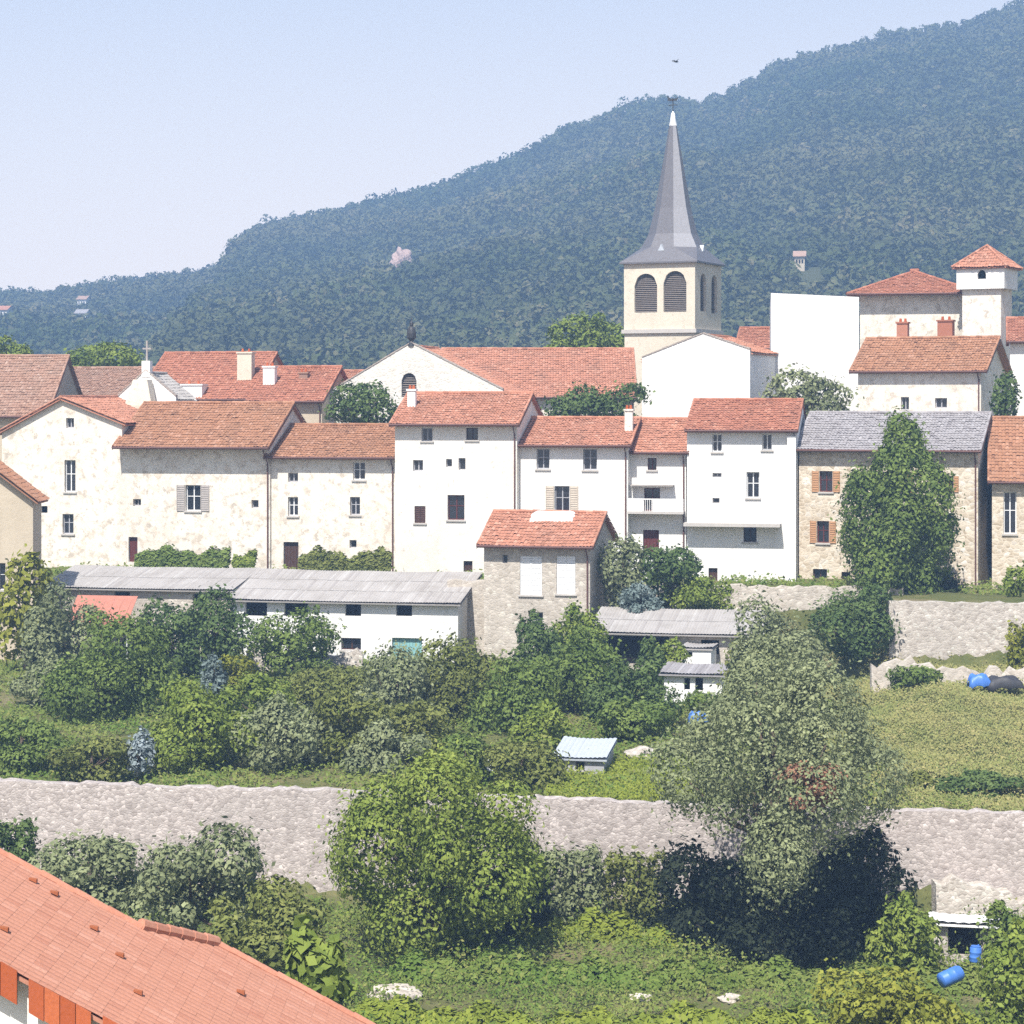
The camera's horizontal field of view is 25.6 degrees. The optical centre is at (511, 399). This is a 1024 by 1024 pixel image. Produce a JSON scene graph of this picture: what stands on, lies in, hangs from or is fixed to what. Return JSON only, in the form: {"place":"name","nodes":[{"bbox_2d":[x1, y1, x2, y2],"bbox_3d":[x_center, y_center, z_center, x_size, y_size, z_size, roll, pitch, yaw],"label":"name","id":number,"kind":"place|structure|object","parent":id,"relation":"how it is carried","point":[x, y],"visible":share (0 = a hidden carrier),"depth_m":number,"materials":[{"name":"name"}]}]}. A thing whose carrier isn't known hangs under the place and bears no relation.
{"place":"outdoors","nodes":[
{"label":"outdoors","id":0,"kind":"place"},
{"bbox_2d":[0,566,1023,1023],"bbox_3d":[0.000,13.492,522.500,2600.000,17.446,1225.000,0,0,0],"label":"ground","id":1,"kind":"structure","parent":0,"point":[856,670],"depth_m":100.05,"materials":[{"name":"plant"}]},
{"bbox_2d":[0,813,42,861],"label":"shrub","id":2,"kind":"object","parent":1,"relation":"on","point":[13,846],"visible":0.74,"depth_m":87.91,"materials":[{"name":"green plant"}]},
{"bbox_2d":[0,461,48,659],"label":"house","id":3,"kind":"structure","parent":1,"relation":"on","point":[22,499],"depth_m":139.18,"materials":[{"name":"beige paint"}]},
{"bbox_2d":[0,543,59,669],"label":"tree","id":4,"kind":"object","parent":1,"relation":"on","point":[18,586],"visible":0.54,"depth_m":132.56,"materials":[{"name":"green plant"}]},
{"bbox_2d":[0,716,72,775],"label":"shrub","id":5,"kind":"object","parent":1,"relation":"on","point":[18,751],"visible":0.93,"depth_m":103.24,"materials":[{"name":"green plant"}]},
{"bbox_2d":[6,652,75,708],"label":"shrub","id":6,"kind":"object","parent":1,"relation":"on","point":[25,685],"visible":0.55,"depth_m":120.14,"materials":[{"name":"green plant"}]},
{"bbox_2d":[0,354,82,460],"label":"house","id":7,"kind":"structure","parent":1,"relation":"on","point":[29,383],"depth_m":171.61,"materials":[{"name":"tile"}]},
{"bbox_2d":[14,572,110,676],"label":"tree","id":8,"kind":"object","parent":1,"relation":"on","point":[48,643],"visible":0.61,"depth_m":129.84,"materials":[{"name":"green plant"}]},
{"bbox_2d":[0,395,137,567],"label":"house","id":9,"kind":"structure","parent":1,"relation":"on","point":[62,455],"depth_m":156.96,"materials":[{"name":"paint"}]},
{"bbox_2d":[41,731,139,782],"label":"shrub","id":10,"kind":"object","parent":1,"relation":"on","point":[100,759],"visible":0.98,"depth_m":100.73,"materials":[{"name":"green plant"}]},
{"bbox_2d":[21,829,162,911],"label":"shrub","id":11,"kind":"object","parent":1,"relation":"on","point":[103,856],"visible":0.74,"depth_m":81.91,"materials":[{"name":"green plant"}]},
{"bbox_2d":[63,338,145,366],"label":"tree","id":12,"kind":"object","parent":1,"relation":"on","point":[123,354],"visible":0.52,"depth_m":214.40,"materials":[{"name":"green plant"}]},
{"bbox_2d":[26,607,195,724],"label":"tree","id":13,"kind":"object","parent":1,"relation":"on","point":[109,673],"visible":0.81,"depth_m":115.59,"materials":[{"name":"green plant"}]},
{"bbox_2d":[73,366,154,394],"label":"house","id":14,"kind":"structure","parent":1,"relation":"on","point":[105,380],"depth_m":186.45,"materials":[{"name":"tile"}]},
{"bbox_2d":[47,565,260,652],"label":"shed","id":15,"kind":"structure","parent":1,"relation":"on","point":[180,586],"depth_m":142.78,"materials":[{"name":"grey"}]},
{"bbox_2d":[118,341,196,408],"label":"chapel","id":16,"kind":"structure","parent":1,"relation":"on","point":[148,383],"depth_m":166.37,"materials":[{"name":"paint"}]},
{"bbox_2d":[127,593,209,680],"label":"tree","id":17,"kind":"object","parent":1,"relation":"on","point":[158,621],"visible":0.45,"depth_m":130.48,"materials":[{"name":"green plant"}]},
{"bbox_2d":[134,542,231,568],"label":"hedge","id":18,"kind":"object","parent":1,"relation":"on","point":[171,556],"visible":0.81,"depth_m":149.79,"materials":[{"name":"green plant"}]},
{"bbox_2d":[0,848,375,1023],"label":"house","id":19,"kind":"structure","parent":1,"relation":"on","point":[69,954],"depth_m":48.94,"materials":[{"name":"tile"}]},
{"bbox_2d":[112,813,275,937],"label":"shrub","id":20,"kind":"object","parent":1,"relation":"on","point":[185,873],"visible":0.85,"depth_m":80.14,"materials":[{"name":"green plant"}]},
{"bbox_2d":[137,674,272,775],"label":"tree","id":21,"kind":"object","parent":1,"relation":"on","point":[205,741],"visible":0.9,"depth_m":102.30,"materials":[{"name":"green plant"}]},
{"bbox_2d":[111,401,306,569],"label":"house","id":22,"kind":"structure","parent":1,"relation":"on","point":[196,477],"depth_m":155.16,"materials":[{"name":"paint"}]},
{"bbox_2d":[174,583,258,677],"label":"tree","id":23,"kind":"object","parent":1,"relation":"on","point":[223,642],"visible":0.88,"depth_m":129.64,"materials":[{"name":"green plant"}]},
{"bbox_2d":[153,349,283,400],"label":"house","id":24,"kind":"structure","parent":1,"relation":"on","point":[216,375],"depth_m":175.90,"materials":[{"name":"tile"}]},
{"bbox_2d":[220,669,302,727],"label":"shrub","id":25,"kind":"object","parent":1,"relation":"on","point":[258,686],"visible":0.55,"depth_m":112.60,"materials":[{"name":"green plant"}]},
{"bbox_2d":[198,867,335,972],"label":"shrub","id":26,"kind":"object","parent":1,"relation":"on","point":[261,948],"visible":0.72,"depth_m":76.49,"materials":[{"name":"green plant"}]},
{"bbox_2d":[219,690,344,775],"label":"shrub","id":27,"kind":"object","parent":1,"relation":"on","point":[287,734],"visible":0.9,"depth_m":102.27,"materials":[{"name":"green plant"}]},
{"bbox_2d":[232,601,346,677],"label":"tree","id":28,"kind":"object","parent":1,"relation":"on","point":[300,640],"visible":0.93,"depth_m":129.09,"materials":[{"name":"green plant"}]},
{"bbox_2d":[245,363,347,422],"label":"house","id":29,"kind":"structure","parent":1,"relation":"on","point":[305,388],"depth_m":172.02,"materials":[{"name":"tile"}]},
{"bbox_2d":[282,914,357,1003],"bbox_3d":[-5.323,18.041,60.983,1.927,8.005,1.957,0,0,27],"label":"shrub","id":30,"kind":"object","parent":1,"relation":"on","point":[312,963],"visible":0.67,"depth_m":60.59,"materials":[{"name":"green plant"}]},
{"bbox_2d":[263,423,394,571],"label":"house","id":31,"kind":"structure","parent":1,"relation":"on","point":[332,487],"depth_m":153.29,"materials":[{"name":"paint"}]},
{"bbox_2d":[269,663,409,705],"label":"shrub","id":32,"kind":"object","parent":1,"relation":"on","point":[305,683],"visible":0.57,"depth_m":119.30,"materials":[{"name":"green plant"}]},
{"bbox_2d":[297,545,393,571],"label":"hedge","id":33,"kind":"object","parent":1,"relation":"on","point":[379,558],"visible":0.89,"depth_m":146.83,"materials":[{"name":"green plant"}]},
{"bbox_2d":[301,684,399,765],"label":"shrub","id":34,"kind":"object","parent":1,"relation":"on","point":[355,724],"visible":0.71,"depth_m":103.08,"materials":[{"name":"green plant"}]},
{"bbox_2d":[232,568,482,661],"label":"shed","id":35,"kind":"structure","parent":1,"relation":"on","point":[370,608],"depth_m":138.38,"materials":[{"name":"paint"}]},
{"bbox_2d":[317,378,398,422],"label":"tree","id":36,"kind":"object","parent":1,"relation":"on","point":[362,406],"visible":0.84,"depth_m":164.67,"materials":[{"name":"green plant"}]},
{"bbox_2d":[337,715,433,777],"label":"shrub","id":37,"kind":"object","parent":1,"relation":"on","point":[387,745],"visible":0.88,"depth_m":101.22,"materials":[{"name":"green plant"}]},
{"bbox_2d":[342,638,453,731],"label":"tree","id":38,"kind":"object","parent":1,"relation":"on","point":[389,689],"visible":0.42,"depth_m":112.74,"materials":[{"name":"green plant"}]},
{"bbox_2d":[330,316,521,422],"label":"church hall","id":39,"kind":"structure","parent":1,"relation":"on","point":[400,370],"depth_m":170.53,"materials":[{"name":"paint"}]},
{"bbox_2d":[380,699,480,761],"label":"shrub","id":40,"kind":"object","parent":1,"relation":"on","point":[426,718],"visible":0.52,"depth_m":105.32,"materials":[{"name":"green plant"}]},
{"bbox_2d":[307,737,563,969],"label":"tree","id":41,"kind":"object","parent":1,"relation":"on","point":[439,877],"visible":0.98,"depth_m":83.73,"materials":[{"name":"green plant"}]},
{"bbox_2d":[388,627,515,726],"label":"tree","id":42,"kind":"object","parent":1,"relation":"on","point":[460,683],"visible":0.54,"depth_m":114.41,"materials":[{"name":"green plant"}]},
{"bbox_2d":[0,648,905,893],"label":"weeds","id":43,"kind":"object","parent":1,"relation":"on","point":[6,672],"visible":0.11,"depth_m":105.89,"materials":[{"name":"green plant"}]},
{"bbox_2d":[430,724,493,783],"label":"shrub","id":44,"kind":"object","parent":1,"relation":"on","point":[472,744],"visible":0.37,"depth_m":100.63,"materials":[{"name":"green plant"}]},
{"bbox_2d":[447,579,483,655],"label":"stone wall","id":45,"kind":"structure","parent":1,"relation":"on","point":[475,620],"depth_m":138.92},
{"bbox_2d":[388,385,543,573],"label":"house","id":46,"kind":"structure","parent":1,"relation":"on","point":[456,468],"depth_m":150.39,"materials":[{"name":"white paint"}]},
{"bbox_2d":[457,861,554,943],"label":"shrub","id":47,"kind":"object","parent":1,"relation":"on","point":[546,911],"visible":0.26,"depth_m":87.24,"materials":[{"name":"green plant"}]},
{"bbox_2d":[452,645,564,735],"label":"tree","id":48,"kind":"object","parent":1,"relation":"on","point":[509,698],"visible":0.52,"depth_m":111.14,"materials":[{"name":"green plant"}]},
{"bbox_2d":[0,777,1023,903],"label":"stone wall","id":49,"kind":"structure","parent":1,"relation":"on","point":[975,844],"depth_m":95.84,"materials":[{"name":"stone"}]},
{"bbox_2d":[469,733,575,793],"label":"shrub","id":50,"kind":"object","parent":1,"relation":"on","point":[517,759],"visible":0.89,"depth_m":98.74,"materials":[{"name":"green plant"}]},
{"bbox_2d":[43,560,1010,654],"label":"weeds","id":51,"kind":"object","parent":1,"relation":"on","point":[966,589],"visible":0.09,"depth_m":143.85,"materials":[{"name":"green plant"}]},
{"bbox_2d":[501,603,567,691],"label":"tree","id":52,"kind":"object","parent":1,"relation":"on","point":[538,637],"visible":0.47,"depth_m":123.39,"materials":[{"name":"green plant"}]},
{"bbox_2d":[441,347,636,415],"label":"church nave","id":53,"kind":"structure","parent":1,"relation":"on","point":[547,372],"depth_m":182.40,"materials":[{"name":"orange tile"}]},
{"bbox_2d":[505,699,577,751],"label":"shrub","id":54,"kind":"object","parent":1,"relation":"on","point":[547,716],"visible":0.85,"depth_m":107.29,"materials":[{"name":"green plant"}]},
{"bbox_2d":[476,509,617,660],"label":"cottage","id":55,"kind":"structure","parent":1,"relation":"on","point":[547,569],"depth_m":136.52,"materials":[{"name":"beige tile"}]},
{"bbox_2d":[119,784,1023,1023],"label":"weeds","id":56,"kind":"object","parent":1,"relation":"on","point":[594,992],"visible":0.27,"depth_m":81.54,"materials":[{"name":"green plant"}]},
{"bbox_2d":[536,835,615,923],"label":"shrub","id":57,"kind":"object","parent":1,"relation":"on","point":[571,885],"visible":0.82,"depth_m":89.30,"materials":[{"name":"green plant"}]},
{"bbox_2d":[521,621,636,714],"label":"tree","id":58,"kind":"object","parent":1,"relation":"on","point":[572,665],"visible":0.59,"depth_m":115.44,"materials":[{"name":"green plant"}]},
{"bbox_2d":[517,405,641,565],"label":"house","id":59,"kind":"structure","parent":1,"relation":"on","point":[574,462],"depth_m":149.43,"materials":[{"name":"paint"}]},
{"bbox_2d":[540,310,624,347],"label":"tree","id":60,"kind":"object","parent":1,"relation":"on","point":[589,335],"visible":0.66,"depth_m":213.70,"materials":[{"name":"green plant"}]},
{"bbox_2d":[554,736,616,776],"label":"shed","id":61,"kind":"structure","parent":1,"relation":"on","point":[596,753],"depth_m":101.91,"materials":[{"name":"grey paint"}]},
{"bbox_2d":[540,377,655,415],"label":"tree","id":62,"kind":"object","parent":1,"relation":"on","point":[605,404],"visible":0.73,"depth_m":162.23,"materials":[{"name":"green plant"}]},
{"bbox_2d":[597,532,650,606],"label":"shrub","id":63,"kind":"object","parent":1,"relation":"on","point":[621,571],"visible":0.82,"depth_m":136.43,"materials":[{"name":"green plant"}]},
{"bbox_2d":[544,753,713,802],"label":"grass","id":64,"kind":"structure","parent":1,"relation":"on","point":[622,794],"depth_m":98.43,"materials":[{"name":"green plant"}]},
{"bbox_2d":[575,655,692,725],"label":"tree","id":65,"kind":"object","parent":1,"relation":"on","point":[622,684],"visible":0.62,"depth_m":113.63,"materials":[{"name":"green plant"}]},
{"bbox_2d":[597,842,671,927],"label":"shrub","id":66,"kind":"object","parent":1,"relation":"on","point":[638,892],"visible":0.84,"depth_m":89.43,"materials":[{"name":"green plant"}]},
{"bbox_2d":[591,696,679,742],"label":"shrub","id":67,"kind":"object","parent":1,"relation":"on","point":[639,723],"visible":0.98,"depth_m":109.20,"materials":[{"name":"green plant"}]},
{"bbox_2d":[445,906,839,955],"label":"vine row","id":68,"kind":"object","parent":1,"relation":"on","point":[618,920],"visible":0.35,"depth_m":87.07,"materials":[{"name":"green plant"}]},
{"bbox_2d":[627,417,688,578],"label":"house","id":69,"kind":"structure","parent":1,"relation":"on","point":[657,500],"depth_m":148.93,"materials":[{"name":"paint"}]},
{"bbox_2d":[635,540,705,608],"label":"shrub","id":70,"kind":"object","parent":1,"relation":"on","point":[671,567],"visible":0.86,"depth_m":136.78,"materials":[{"name":"green plant"}]},
{"bbox_2d":[619,96,725,415],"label":"church tower","id":71,"kind":"structure","parent":1,"relation":"on","point":[672,279],"depth_m":200.33,"materials":[{"name":"paint"}]},
{"bbox_2d":[351,994,1001,1023],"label":"vine row","id":72,"kind":"object","parent":1,"relation":"on","point":[396,1008],"visible":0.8,"depth_m":76.03,"materials":[{"name":"green plant"}]},
{"bbox_2d":[589,606,773,674],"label":"shed","id":73,"kind":"structure","parent":1,"relation":"on","point":[684,626],"depth_m":131.15,"materials":[{"name":"grey"}]},
{"bbox_2d":[394,946,990,996],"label":"vine row","id":74,"kind":"object","parent":1,"relation":"on","point":[505,964],"visible":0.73,"depth_m":81.53,"materials":[{"name":"green plant"}]},
{"bbox_2d":[659,661,727,702],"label":"hut","id":75,"kind":"object","parent":1,"relation":"on","point":[691,675],"visible":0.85,"depth_m":121.38,"materials":[{"name":"white"}]},
{"bbox_2d":[665,574,735,610],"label":"shrub","id":76,"kind":"object","parent":1,"relation":"on","point":[704,597],"visible":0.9,"depth_m":135.55,"materials":[{"name":"green plant"}]},
{"bbox_2d":[642,835,764,949],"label":"shrub","id":77,"kind":"object","parent":1,"relation":"on","point":[679,917],"visible":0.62,"depth_m":86.26,"materials":[{"name":"green plant"}]},
{"bbox_2d":[640,332,777,416],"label":"house","id":78,"kind":"structure","parent":1,"relation":"on","point":[678,376],"depth_m":164.75,"materials":[{"name":"paint"}]},
{"bbox_2d":[683,398,806,581],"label":"house","id":79,"kind":"structure","parent":1,"relation":"on","point":[743,486],"depth_m":147.36,"materials":[{"name":"paint"}]},
{"bbox_2d":[611,583,902,611],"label":"stone wall","id":80,"kind":"structure","parent":1,"relation":"on","point":[796,597],"depth_m":139.17,"materials":[{"name":"stone"}]},
{"bbox_2d":[719,584,832,727],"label":"tree","id":81,"kind":"object","parent":1,"relation":"on","point":[757,627],"visible":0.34,"depth_m":111.24,"materials":[{"name":"green plant"}]},
{"bbox_2d":[639,614,920,958],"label":"tree","id":82,"kind":"object","parent":1,"relation":"on","point":[774,750],"visible":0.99,"depth_m":82.98,"materials":[{"name":"green plant"}]},
{"bbox_2d":[692,841,882,969],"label":"shrub","id":83,"kind":"object","parent":1,"relation":"on","point":[828,898],"visible":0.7,"depth_m":83.92,"materials":[{"name":"green plant"}]},
{"bbox_2d":[758,362,864,416],"bbox_3d":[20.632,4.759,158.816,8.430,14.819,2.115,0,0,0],"label":"shrub","id":84,"kind":"object","parent":1,"relation":"on","point":[808,392],"visible":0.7,"depth_m":158.44,"materials":[{"name":"green plant"}]},
{"bbox_2d":[770,293,858,410],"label":"house","id":85,"kind":"structure","parent":1,"relation":"on","point":[819,334],"depth_m":169.64,"materials":[{"name":"paint"}]},
{"bbox_2d":[802,576,904,667],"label":"shrub","id":86,"kind":"object","parent":1,"relation":"on","point":[856,629],"visible":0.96,"depth_m":128.09,"materials":[{"name":"green plant"}]},
{"bbox_2d":[800,815,927,955],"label":"shrub","id":87,"kind":"object","parent":1,"relation":"on","point":[865,870],"visible":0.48,"depth_m":85.78,"materials":[{"name":"green plant"}]},
{"bbox_2d":[798,956,973,1023],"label":"shrub","id":88,"kind":"object","parent":1,"relation":"on","point":[873,1006],"visible":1,"depth_m":69.17,"materials":[{"name":"green plant"}]},
{"bbox_2d":[796,411,992,586],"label":"house","id":89,"kind":"structure","parent":1,"relation":"on","point":[831,444],"depth_m":146.36,"materials":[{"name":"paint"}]},
{"bbox_2d":[827,405,965,596],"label":"tree","id":90,"kind":"object","parent":1,"relation":"on","point":[894,540],"visible":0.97,"depth_m":138.03,"materials":[{"name":"green plant"}]},
{"bbox_2d":[846,269,961,347],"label":"house","id":91,"kind":"structure","parent":1,"relation":"on","point":[922,302],"depth_m":181.31,"materials":[{"name":"beige paint"}]},
{"bbox_2d":[859,890,950,980],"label":"shrub","id":92,"kind":"object","parent":1,"relation":"on","point":[907,950],"visible":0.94,"depth_m":81.59,"materials":[{"name":"green plant"}]},
{"bbox_2d":[849,316,1012,415],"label":"house","id":93,"kind":"structure","parent":1,"relation":"on","point":[945,369],"depth_m":160.04,"materials":[{"name":"paint"}]},
{"bbox_2d":[870,655,1023,693],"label":"stone wall","id":94,"kind":"structure","parent":1,"relation":"on","point":[883,668],"depth_m":121.52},
{"bbox_2d":[886,600,1023,659],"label":"stone wall","id":95,"kind":"structure","parent":1,"relation":"on","point":[934,629],"depth_m":127.75,"materials":[{"name":"stone"}]},
{"bbox_2d":[929,912,1000,968],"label":"hut","id":96,"kind":"object","parent":1,"relation":"on","point":[963,925],"visible":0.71,"depth_m":84.22,"materials":[{"name":"black"}]},
{"bbox_2d":[927,768,1023,800],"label":"shrub","id":97,"kind":"object","parent":1,"relation":"on","point":[983,781],"visible":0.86,"depth_m":96.56,"materials":[{"name":"green plant"}]},
{"bbox_2d":[931,873,1023,921],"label":"stone wall","id":98,"kind":"structure","parent":1,"relation":"on","point":[951,893],"depth_m":89.99,"materials":[{"name":"stone"}]},
{"bbox_2d":[950,244,1022,409],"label":"tower house","id":99,"kind":"structure","parent":1,"relation":"on","point":[986,279],"depth_m":176.78,"materials":[{"name":"paint"}]},
{"bbox_2d":[969,917,1023,1023],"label":"shrub","id":100,"kind":"object","parent":1,"relation":"on","point":[1007,1002],"visible":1,"depth_m":71.53,"materials":[{"name":"green plant"}]},
{"bbox_2d":[973,899,1023,970],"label":"shrub","id":101,"kind":"object","parent":1,"relation":"on","point":[996,907],"visible":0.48,"depth_m":83.17,"materials":[{"name":"green plant"}]},
{"bbox_2d":[987,416,1023,588],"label":"house","id":102,"kind":"structure","parent":1,"relation":"on","point":[1005,456],"depth_m":142.99,"materials":[{"name":"brown tile"}]},
{"bbox_2d":[1006,316,1023,415],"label":"house","id":103,"kind":"structure","parent":1,"relation":"on","point":[1015,334],"depth_m":167.92,"materials":[{"name":"paint"}]},
{"bbox_2d":[0,0,1023,291],"label":"sky","id":104,"kind":"structure","parent":0,"point":[138,137],"materials":[{"name":"blue"}]},
{"bbox_2d":[40,11,1023,350],"bbox_3d":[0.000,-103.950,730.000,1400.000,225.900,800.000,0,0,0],"label":"hill","id":105,"kind":"structure","parent":0,"point":[810,273],"depth_m":722.91,"materials":[{"name":"plant"}]},
{"bbox_2d":[0,0,1023,369],"bbox_3d":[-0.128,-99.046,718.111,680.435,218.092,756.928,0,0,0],"label":"forest","id":106,"kind":"object","parent":105,"relation":"on","point":[356,300],"visible":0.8,"depth_m":709.60,"materials":[{"name":"green plant"}]},
{"bbox_2d":[785,651,1023,810],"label":"grass","id":107,"kind":"structure","parent":0,"point":[977,693],"depth_m":109.04,"materials":[{"name":"plant"}]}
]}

